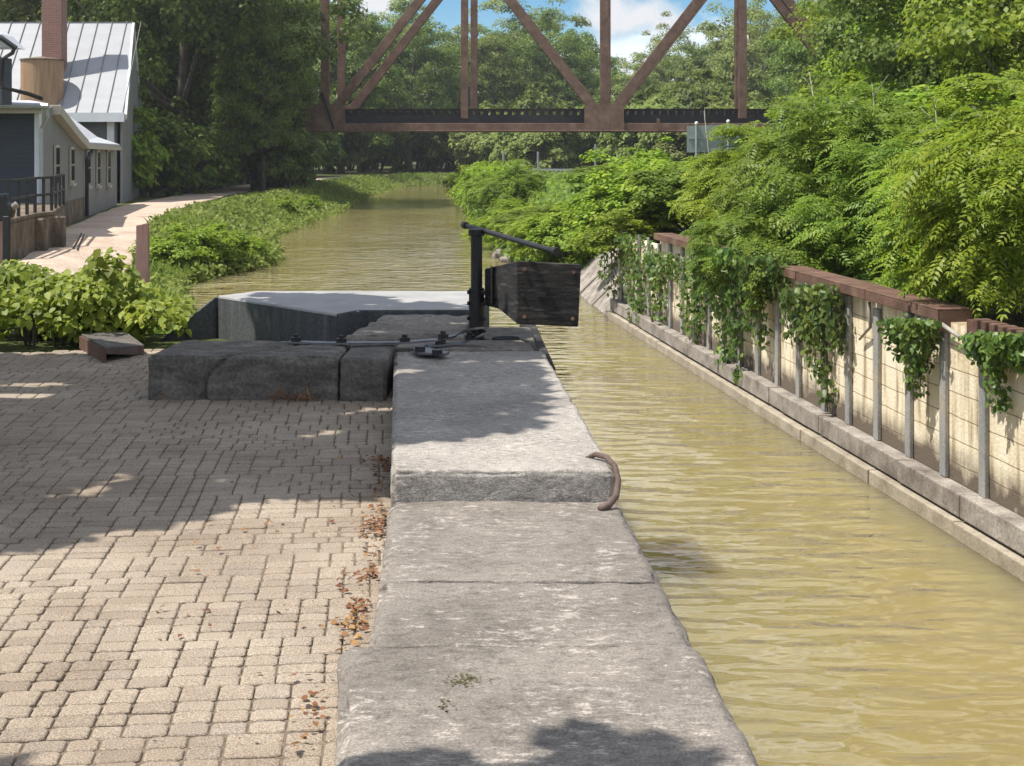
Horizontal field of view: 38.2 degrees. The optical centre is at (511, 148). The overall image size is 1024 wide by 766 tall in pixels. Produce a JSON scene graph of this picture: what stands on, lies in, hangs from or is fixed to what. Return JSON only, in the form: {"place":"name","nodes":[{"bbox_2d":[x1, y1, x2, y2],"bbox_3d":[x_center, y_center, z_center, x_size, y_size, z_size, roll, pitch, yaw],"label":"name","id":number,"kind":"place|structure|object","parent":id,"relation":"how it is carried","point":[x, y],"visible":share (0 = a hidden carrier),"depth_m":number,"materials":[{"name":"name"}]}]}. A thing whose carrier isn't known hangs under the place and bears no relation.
{"place":"outdoors","nodes":[
{"label":"outdoors","id":0,"kind":"place"},
{"bbox_2d":[0,349,392,765],"bbox_3d":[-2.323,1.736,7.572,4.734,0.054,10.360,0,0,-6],"label":"pavement","id":1,"kind":"structure","parent":0,"point":[62,422],"depth_m":6.14,"materials":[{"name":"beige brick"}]},
{"bbox_2d":[79,331,143,362],"bbox_3d":[-3.378,1.660,12.510,0.439,0.130,1.290,0,0,-25],"label":"stone block","id":2,"kind":"object","parent":1,"relation":"on","point":[122,342],"visible":1,"depth_m":12.34,"materials":[{"name":"stone"}]},
{"bbox_2d":[148,340,350,400],"bbox_3d":[-1.844,1.594,10.537,1.321,0.366,0.836,0,0,0],"label":"cross stone","id":3,"kind":"object","parent":1,"relation":"on","point":[194,370],"visible":0.88,"depth_m":10.14,"materials":[{"name":"grey stone"}]},
{"bbox_2d":[287,327,484,344],"bbox_3d":[-0.930,1.363,10.883,1.438,0.114,0.317,0,0,-8],"label":"anchor strap","id":4,"kind":"object","parent":3,"relation":"attached to","point":[342,340],"visible":1,"depth_m":10.76,"materials":[{"name":"grey metal"}]},
{"bbox_2d":[151,455,390,765],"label":"dry leaves","id":5,"kind":"object","parent":1,"relation":"on","point":[360,600],"visible":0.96,"depth_m":5.72,"materials":[{"name":"brown plant"}]},
{"bbox_2d":[340,344,394,401],"bbox_3d":[-1.017,1.603,10.509,0.326,0.347,0.830,0,0,0],"label":"cross stone","id":6,"kind":"object","parent":1,"relation":"on","point":[366,372],"visible":0.78,"depth_m":10.10,"materials":[{"name":"grey stone"}]},
{"bbox_2d":[346,314,469,352],"bbox_3d":[-0.799,1.714,12.047,0.969,0.604,1.382,0,0,0],"label":"cross stone","id":7,"kind":"object","parent":1,"relation":"on","point":[396,327],"visible":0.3,"depth_m":11.79,"materials":[{"name":"grey stone"}]},
{"bbox_2d":[18,173,447,277],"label":"path","id":8,"kind":"structure","parent":0,"point":[115,228],"depth_m":44.17,"materials":[{"name":"beige concrete"}]},
{"bbox_2d":[0,193,19,263],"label":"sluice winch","id":9,"kind":"object","parent":8,"relation":"on","point":[8,208],"visible":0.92,"depth_m":25.00,"materials":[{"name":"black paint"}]},
{"bbox_2d":[0,162,1023,352],"bbox_3d":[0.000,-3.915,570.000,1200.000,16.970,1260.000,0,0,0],"label":"ground","id":10,"kind":"structure","parent":0,"point":[11,343],"depth_m":15.10,"materials":[{"name":"soil"}]},
{"bbox_2d":[11,203,65,259],"bbox_3d":[-12.575,2.143,38.093,2.525,1.155,10.508,0,0,-20],"label":"loading dock","id":11,"kind":"object","parent":10,"relation":"on","point":[39,230],"visible":0.56,"depth_m":35.92,"materials":[{"name":"brown concrete"}]},
{"bbox_2d":[0,173,64,216],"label":"dock railing","id":12,"kind":"object","parent":11,"relation":"on","point":[58,190],"visible":0.85,"depth_m":36.64,"materials":[{"name":"black metal"}]},
{"bbox_2d":[19,56,64,104],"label":"storage tank","id":13,"kind":"object","parent":10,"relation":"on","point":[43,76],"visible":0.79,"depth_m":68.18,"materials":[{"name":"brown wood"}]},
{"bbox_2d":[42,0,66,71],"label":"chimney","id":14,"kind":"object","parent":10,"relation":"on","point":[54,28],"visible":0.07,"depth_m":70.13,"materials":[{"name":"red brick"}]},
{"bbox_2d":[0,100,120,224],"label":"warehouse","id":15,"kind":"structure","parent":10,"relation":"on","point":[39,139],"depth_m":46.83,"materials":[{"name":"paint"}]},
{"bbox_2d":[0,29,42,104],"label":"porch roof","id":16,"kind":"structure","parent":15,"relation":"on","point":[10,42],"depth_m":41.35,"materials":[{"name":"grey metal"}]},
{"bbox_2d":[0,21,141,202],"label":"white roofed barn","id":17,"kind":"structure","parent":10,"relation":"on","point":[100,99],"depth_m":71.10,"materials":[{"name":"grey metal"}]},
{"bbox_2d":[0,0,170,89],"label":"tree","id":18,"kind":"object","parent":10,"relation":"on","point":[23,12],"visible":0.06,"depth_m":92.69,"materials":[{"name":"green plant"}]},
{"bbox_2d":[0,247,192,346],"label":"vine bush","id":19,"kind":"object","parent":10,"relation":"on","point":[66,303],"visible":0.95,"depth_m":13.20,"materials":[{"name":"green plant"}]},
{"bbox_2d":[131,102,169,189],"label":"shrub","id":20,"kind":"object","parent":10,"relation":"on","point":[144,147],"visible":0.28,"depth_m":74.02,"materials":[{"name":"green plant"}]},
{"bbox_2d":[128,230,208,268],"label":"shrub","id":21,"kind":"object","parent":10,"relation":"on","point":[180,252],"visible":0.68,"depth_m":36.61,"materials":[{"name":"green plant"}]},
{"bbox_2d":[138,105,210,196],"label":"shrub","id":22,"kind":"object","parent":10,"relation":"on","point":[165,128],"visible":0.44,"depth_m":77.53,"materials":[{"name":"green plant"}]},
{"bbox_2d":[38,0,314,187],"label":"tree","id":23,"kind":"object","parent":10,"relation":"on","point":[148,11],"visible":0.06,"depth_m":91.33,"materials":[{"name":"green plant"}]},
{"bbox_2d":[145,96,212,192],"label":"shrub","id":24,"kind":"object","parent":10,"relation":"on","point":[188,123],"visible":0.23,"depth_m":83.44,"materials":[{"name":"green plant"}]},
{"bbox_2d":[158,221,243,270],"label":"shrub","id":25,"kind":"object","parent":10,"relation":"on","point":[215,253],"visible":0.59,"depth_m":38.22,"materials":[{"name":"green plant"}]},
{"bbox_2d":[35,0,377,192],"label":"tree","id":26,"kind":"object","parent":10,"relation":"on","point":[194,31],"visible":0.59,"depth_m":83.15,"materials":[{"name":"green plant"}]},
{"bbox_2d":[169,125,243,193],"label":"shrub","id":27,"kind":"object","parent":10,"relation":"on","point":[208,173],"visible":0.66,"depth_m":81.49,"materials":[{"name":"green plant"}]},
{"bbox_2d":[189,221,267,261],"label":"shrub","id":28,"kind":"object","parent":10,"relation":"on","point":[241,244],"visible":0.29,"depth_m":39.81,"materials":[{"name":"green plant"}]},
{"bbox_2d":[204,0,322,190],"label":"tree","id":29,"kind":"object","parent":10,"relation":"on","point":[291,103],"visible":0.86,"depth_m":83.61,"materials":[{"name":"green plant"}]},
{"bbox_2d":[237,93,310,190],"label":"shrub","id":30,"kind":"object","parent":10,"relation":"on","point":[272,160],"visible":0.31,"depth_m":87.23,"materials":[{"name":"green plant"}]},
{"bbox_2d":[116,171,455,333],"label":"bank grass","id":31,"kind":"structure","parent":10,"relation":"on","point":[196,219],"depth_m":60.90,"materials":[{"name":"green plant"}]},
{"bbox_2d":[136,223,149,282],"bbox_3d":[-7.375,2.086,29.545,0.265,1.219,0.090,0,0,0],"label":"marker board","id":32,"kind":"object","parent":31,"relation":"on","point":[142,251],"visible":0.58,"depth_m":29.50,"materials":[{"name":"brown wood"}]},
{"bbox_2d":[232,0,349,142],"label":"tree","id":33,"kind":"object","parent":10,"relation":"on","point":[314,91],"visible":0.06,"depth_m":127.31,"materials":[{"name":"green plant"}]},
{"bbox_2d":[265,129,318,188],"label":"shrub","id":34,"kind":"object","parent":10,"relation":"on","point":[304,157],"visible":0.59,"depth_m":86.89,"materials":[{"name":"green plant"}]},
{"bbox_2d":[301,99,345,172],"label":"shrub","id":35,"kind":"object","parent":10,"relation":"on","point":[328,152],"visible":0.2,"depth_m":136.40,"materials":[{"name":"green plant"}]},
{"bbox_2d":[160,291,488,341],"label":"concrete slab","id":36,"kind":"structure","parent":10,"relation":"on","point":[276,316],"depth_m":13.40,"materials":[{"name":"grey concrete"}]},
{"bbox_2d":[280,8,413,173],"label":"tree","id":37,"kind":"object","parent":10,"relation":"on","point":[376,100],"visible":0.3,"depth_m":145.45,"materials":[{"name":"green plant"}]},
{"bbox_2d":[323,98,372,173],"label":"shrub","id":38,"kind":"object","parent":10,"relation":"on","point":[361,151],"visible":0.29,"depth_m":148.80,"materials":[{"name":"green plant"}]},
{"bbox_2d":[351,132,413,171],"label":"shrub","id":39,"kind":"object","parent":10,"relation":"on","point":[389,162],"visible":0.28,"depth_m":159.32,"materials":[{"name":"green plant"}]},
{"bbox_2d":[346,0,470,171],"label":"tree","id":40,"kind":"object","parent":10,"relation":"on","point":[443,95],"visible":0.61,"depth_m":155.83,"materials":[{"name":"green plant"}]},
{"bbox_2d":[391,95,448,170],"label":"shrub","id":41,"kind":"object","parent":10,"relation":"on","point":[436,145],"visible":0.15,"depth_m":164.46,"materials":[{"name":"green plant"}]},
{"bbox_2d":[448,132,487,167],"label":"shrub","id":42,"kind":"object","parent":10,"relation":"on","point":[463,154],"visible":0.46,"depth_m":148.90,"materials":[{"name":"green plant"}]},
{"bbox_2d":[413,26,547,158],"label":"tree","id":43,"kind":"object","parent":10,"relation":"on","point":[500,73],"visible":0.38,"depth_m":164.00,"materials":[{"name":"green plant"}]},
{"bbox_2d":[460,157,549,220],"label":"shrub","id":44,"kind":"object","parent":10,"relation":"on","point":[488,190],"visible":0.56,"depth_m":51.38,"materials":[{"name":"green plant"}]},
{"bbox_2d":[488,132,545,168],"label":"shrub","id":45,"kind":"object","parent":10,"relation":"on","point":[503,138],"visible":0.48,"depth_m":132.95,"materials":[{"name":"green plant"}]},
{"bbox_2d":[488,202,564,244],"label":"shrub","id":46,"kind":"object","parent":10,"relation":"on","point":[531,211],"visible":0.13,"depth_m":42.43,"materials":[{"name":"green plant"}]},
{"bbox_2d":[451,170,610,262],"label":"bank ground cover","id":47,"kind":"object","parent":10,"relation":"on","point":[555,193],"visible":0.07,"depth_m":47.99,"materials":[{"name":"green plant"}]},
{"bbox_2d":[220,0,842,131],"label":"truss bridge","id":48,"kind":"structure","parent":10,"relation":"on","point":[339,115],"depth_m":89.78,"materials":[{"name":"brown paint"}]},
{"bbox_2d":[504,132,567,171],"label":"shrub","id":49,"kind":"object","parent":10,"relation":"on","point":[535,143],"visible":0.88,"depth_m":130.01,"materials":[{"name":"green plant"}]},
{"bbox_2d":[508,82,563,168],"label":"shrub","id":50,"kind":"object","parent":10,"relation":"on","point":[525,103],"visible":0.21,"depth_m":159.55,"materials":[{"name":"green plant"}]},
{"bbox_2d":[478,0,594,108],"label":"tree","id":51,"kind":"object","parent":10,"relation":"on","point":[519,32],"visible":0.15,"depth_m":182.74,"materials":[{"name":"green plant"}]},
{"bbox_2d":[499,202,577,261],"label":"shrub","id":52,"kind":"object","parent":10,"relation":"on","point":[523,236],"visible":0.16,"depth_m":39.17,"materials":[{"name":"green plant"}]},
{"bbox_2d":[492,7,611,114],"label":"tree","id":53,"kind":"object","parent":10,"relation":"on","point":[523,52],"visible":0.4,"depth_m":169.48,"materials":[{"name":"green plant"}]},
{"bbox_2d":[532,114,588,171],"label":"shrub","id":54,"kind":"object","parent":10,"relation":"on","point":[572,151],"visible":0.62,"depth_m":131.59,"materials":[{"name":"green plant"}]},
{"bbox_2d":[516,200,617,268],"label":"shrub","id":55,"kind":"object","parent":10,"relation":"on","point":[542,236],"visible":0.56,"depth_m":36.03,"materials":[{"name":"green plant"}]},
{"bbox_2d":[508,30,627,113],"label":"tree","id":56,"kind":"object","parent":10,"relation":"on","point":[591,62],"visible":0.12,"depth_m":177.62,"materials":[{"name":"green plant"}]},
{"bbox_2d":[577,51,660,108],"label":"tree","id":57,"kind":"object","parent":10,"relation":"on","point":[617,87],"visible":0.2,"depth_m":167.12,"materials":[{"name":"green plant"}]},
{"bbox_2d":[567,208,680,254],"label":"shrub","id":58,"kind":"object","parent":10,"relation":"on","point":[624,221],"visible":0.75,"depth_m":27.91,"materials":[{"name":"green plant"}]},
{"bbox_2d":[568,149,695,237],"bbox_3d":[3.309,1.298,31.945,3.717,2.671,3.362,0,0,41],"label":"shrub","id":59,"kind":"object","parent":10,"relation":"on","point":[622,194],"visible":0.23,"depth_m":31.74,"materials":[{"name":"green plant"}]},
{"bbox_2d":[580,226,694,314],"bbox_3d":[2.686,2.562,32.755,2.796,2.164,7.118,0,0,-6],"label":"sloped apron","id":60,"kind":"object","parent":10,"relation":"on","point":[593,291],"visible":0.06,"depth_m":32.59,"materials":[{"name":"concrete"}]},
{"bbox_2d":[604,99,672,159],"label":"shrub","id":61,"kind":"object","parent":10,"relation":"on","point":[627,140],"visible":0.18,"depth_m":125.94,"materials":[{"name":"green plant"}]},
{"bbox_2d":[634,93,688,159],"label":"shrub","id":62,"kind":"object","parent":10,"relation":"on","point":[648,140],"visible":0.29,"depth_m":121.18,"materials":[{"name":"green plant"}]},
{"bbox_2d":[621,158,755,232],"bbox_3d":[3.715,0.995,28.491,3.345,1.810,2.918,0,0,11],"label":"shrub","id":63,"kind":"object","parent":10,"relation":"on","point":[645,204],"visible":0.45,"depth_m":28.13,"materials":[{"name":"green plant"}]},
{"bbox_2d":[664,66,733,154],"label":"tree","id":64,"kind":"object","parent":10,"relation":"on","point":[687,96],"visible":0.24,"depth_m":127.42,"materials":[{"name":"green plant"}]},
{"bbox_2d":[648,42,749,100],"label":"tree","id":65,"kind":"object","parent":10,"relation":"on","point":[699,60],"visible":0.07,"depth_m":173.73,"materials":[{"name":"green plant"}]},
{"bbox_2d":[687,120,738,157],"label":"road sign","id":66,"kind":"object","parent":10,"relation":"on","point":[696,136],"visible":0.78,"depth_m":47.00,"materials":[{"name":"metal"}]},
{"bbox_2d":[665,120,815,244],"bbox_3d":[3.948,0.709,25.672,3.435,2.424,3.055,0,0,-30],"label":"shrub","id":67,"kind":"object","parent":10,"relation":"on","point":[697,185],"visible":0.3,"depth_m":25.13,"materials":[{"name":"green plant"}]},
{"bbox_2d":[682,0,799,105],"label":"tree","id":68,"kind":"object","parent":10,"relation":"on","point":[711,29],"visible":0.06,"depth_m":166.22,"materials":[{"name":"green plant"}]},
{"bbox_2d":[677,191,834,300],"bbox_3d":[3.381,1.405,20.155,2.250,1.670,2.161,0,0,17],"label":"shrub","id":69,"kind":"object","parent":10,"relation":"on","point":[742,232],"visible":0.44,"depth_m":19.94,"materials":[{"name":"green plant"}]},
{"bbox_2d":[705,0,809,108],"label":"tree","id":70,"kind":"object","parent":10,"relation":"on","point":[725,74],"visible":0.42,"depth_m":138.16,"materials":[{"name":"green plant"}]},
{"bbox_2d":[760,53,813,108],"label":"tree","id":71,"kind":"object","parent":10,"relation":"on","point":[782,87],"visible":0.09,"depth_m":131.13,"materials":[{"name":"green plant"}]},
{"bbox_2d":[742,233,838,310],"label":"shrub","id":72,"kind":"object","parent":10,"relation":"on","point":[799,256],"visible":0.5,"depth_m":18.25,"materials":[{"name":"green plant"}]},
{"bbox_2d":[704,94,879,250],"bbox_3d":[4.646,0.556,23.075,3.242,2.823,3.375,0,0,-31],"label":"shrub","id":73,"kind":"object","parent":10,"relation":"on","point":[744,164],"visible":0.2,"depth_m":22.91,"materials":[{"name":"green plant"}]},
{"bbox_2d":[759,0,845,106],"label":"tree","id":74,"kind":"object","parent":10,"relation":"on","point":[796,51],"visible":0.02,"depth_m":98.91,"materials":[{"name":"green plant"}]},
{"bbox_2d":[606,230,1023,581],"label":"retaining wall","id":75,"kind":"structure","parent":10,"relation":"on","point":[947,455],"depth_m":14.48,"materials":[{"name":"concrete"}]},
{"bbox_2d":[595,234,632,298],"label":"hanging vine","id":76,"kind":"object","parent":75,"relation":"attached to","point":[610,266],"visible":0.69,"depth_m":28.45,"materials":[{"name":"green plant"}]},
{"bbox_2d":[616,231,656,333],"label":"hanging vine","id":77,"kind":"object","parent":75,"relation":"attached to","point":[635,273],"visible":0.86,"depth_m":26.14,"materials":[{"name":"green plant"}]},
{"bbox_2d":[640,249,680,325],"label":"hanging vine","id":78,"kind":"object","parent":75,"relation":"hanging from","point":[654,259],"visible":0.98,"depth_m":24.44,"materials":[{"name":"green plant"}]},
{"bbox_2d":[674,254,707,359],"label":"hanging vine","id":79,"kind":"object","parent":75,"relation":"attached to","point":[697,297],"visible":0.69,"depth_m":22.10,"materials":[{"name":"green plant"}]},
{"bbox_2d":[685,246,753,383],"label":"hanging vine","id":80,"kind":"object","parent":75,"relation":"attached to","point":[731,292],"visible":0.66,"depth_m":19.56,"materials":[{"name":"green plant"}]},
{"bbox_2d":[723,254,790,350],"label":"hanging vine","id":81,"kind":"object","parent":75,"relation":"hanging from","point":[773,269],"visible":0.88,"depth_m":18.30,"materials":[{"name":"green plant"}]},
{"bbox_2d":[777,282,847,405],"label":"hanging vine","id":82,"kind":"object","parent":75,"relation":"hanging from","point":[811,324],"visible":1,"depth_m":16.23,"materials":[{"name":"green plant"}]},
{"bbox_2d":[876,312,942,398],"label":"hanging vine","id":83,"kind":"object","parent":75,"relation":"hanging from","point":[910,338],"visible":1,"depth_m":13.40,"materials":[{"name":"green plant"}]},
{"bbox_2d":[950,329,1023,413],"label":"hanging vine","id":84,"kind":"object","parent":75,"relation":"hanging from","point":[995,354],"visible":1,"depth_m":11.84,"materials":[{"name":"green plant"}]},
{"bbox_2d":[736,76,942,270],"bbox_3d":[4.653,0.491,20.436,3.234,2.988,3.106,0,0,2],"label":"shrub","id":85,"kind":"object","parent":10,"relation":"on","point":[783,196],"visible":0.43,"depth_m":20.06,"materials":[{"name":"green plant"}]},
{"bbox_2d":[767,0,928,106],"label":"tree","id":86,"kind":"object","parent":10,"relation":"on","point":[778,33],"visible":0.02,"depth_m":67.38,"materials":[{"name":"green plant"}]},
{"bbox_2d":[776,73,939,135],"bbox_3d":[7.106,0.252,29.849,4.322,3.588,4.500,0,0,-45],"label":"shrub","id":87,"kind":"object","parent":10,"relation":"on","point":[885,105],"visible":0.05,"depth_m":29.55,"materials":[{"name":"green plant"}]},
{"bbox_2d":[784,123,967,281],"bbox_3d":[4.934,0.791,18.687,2.953,2.232,2.836,0,0,35],"label":"shrub","id":88,"kind":"object","parent":10,"relation":"on","point":[842,228],"visible":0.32,"depth_m":18.55,"materials":[{"name":"green plant"}]},
{"bbox_2d":[801,0,958,110],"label":"tree","id":89,"kind":"object","parent":10,"relation":"on","point":[839,24],"visible":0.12,"depth_m":49.39,"materials":[{"name":"green plant"}]},
{"bbox_2d":[810,0,1008,108],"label":"tree","id":90,"kind":"object","parent":10,"relation":"on","point":[881,28],"visible":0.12,"depth_m":43.55,"materials":[{"name":"green plant"}]},
{"bbox_2d":[796,0,1023,105],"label":"tree","id":91,"kind":"object","parent":10,"relation":"on","point":[864,51],"visible":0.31,"depth_m":41.64,"materials":[{"name":"green plant"}]},
{"bbox_2d":[855,132,1023,298],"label":"shrub","id":92,"kind":"object","parent":10,"relation":"on","point":[887,229],"visible":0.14,"depth_m":15.45,"materials":[{"name":"green plant"}]},
{"bbox_2d":[863,68,1023,277],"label":"shrub","id":93,"kind":"object","parent":10,"relation":"on","point":[964,84],"visible":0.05,"depth_m":18.62,"materials":[{"name":"green plant"}]},
{"bbox_2d":[881,67,1023,321],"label":"shrub","id":94,"kind":"object","parent":10,"relation":"on","point":[971,232],"visible":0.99,"depth_m":13.32,"materials":[{"name":"green plant"}]},
{"bbox_2d":[893,0,1023,112],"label":"tree","id":95,"kind":"object","parent":10,"relation":"on","point":[997,48],"visible":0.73,"depth_m":31.74,"materials":[{"name":"green plant"}]},
{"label":"lock wall","id":96,"kind":"object","parent":10,"relation":"on","visible":0},
{"bbox_2d":[396,340,533,351],"bbox_3d":[-0.352,1.738,11.116,1.024,0.561,0.488,0,0,0],"label":"cross stone","id":97,"kind":"object","parent":96,"relation":"on","point":[494,345],"visible":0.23,"depth_m":10.95,"materials":[{"name":"grey stone"}]},
{"bbox_2d":[390,351,614,507],"bbox_3d":[-0.188,1.746,8.840,1.112,0.540,4.122,0,0,-4],"label":"coping stone","id":98,"kind":"object","parent":96,"relation":"on","point":[490,425],"visible":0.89,"depth_m":7.69,"materials":[{"name":"grey stone"}]},
{"bbox_2d":[484,327,536,350],"bbox_3d":[-0.064,1.900,12.284,0.536,0.640,1.849,0,0,0],"label":"cross stone","id":99,"kind":"object","parent":96,"relation":"on","point":[524,333],"visible":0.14,"depth_m":12.76,"materials":[{"name":"grey stone"}]},
{"bbox_2d":[461,221,560,339],"bbox_3d":[-0.088,1.122,11.406,0.170,1.036,1.916,0,0,-22],"label":"gate post","id":100,"kind":"object","parent":99,"relation":"on","point":[476,292],"visible":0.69,"depth_m":11.85,"materials":[{"name":"black metal"}]},
{"bbox_2d":[485,261,580,326],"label":"balance beam","id":101,"kind":"structure","parent":100,"relation":"attached to","point":[532,293],"depth_m":11.15,"materials":[{"name":"black wood"}]},
{"bbox_2d":[379,500,660,591],"bbox_3d":[0.002,1.810,6.174,1.144,0.398,1.284,0,0,0],"label":"coping stone","id":102,"kind":"object","parent":96,"relation":"on","point":[486,541],"visible":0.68,"depth_m":6.05,"materials":[{"name":"grey stone"}]},
{"bbox_2d":[368,582,691,648],"bbox_3d":[0.058,1.812,5.177,1.115,0.395,0.730,0,0,0],"label":"coping stone","id":103,"kind":"object","parent":96,"relation":"on","point":[443,614],"visible":0.45,"depth_m":5.13,"materials":[{"name":"grey stone"}]},
{"bbox_2d":[334,645,757,765],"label":"coping stone","id":104,"kind":"object","parent":96,"relation":"on","point":[652,705],"visible":0.99,"depth_m":4.26,"materials":[{"name":"grey stone"}]},
{"bbox_2d":[286,0,816,95],"label":"sky","id":105,"kind":"structure","parent":0,"point":[629,18],"materials":[{"name":"blue"}]},
{"bbox_2d":[189,184,1023,765],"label":"water","id":106,"kind":"structure","parent":0,"point":[827,610],"depth_m":11.89,"materials":[{"name":"liquid"}]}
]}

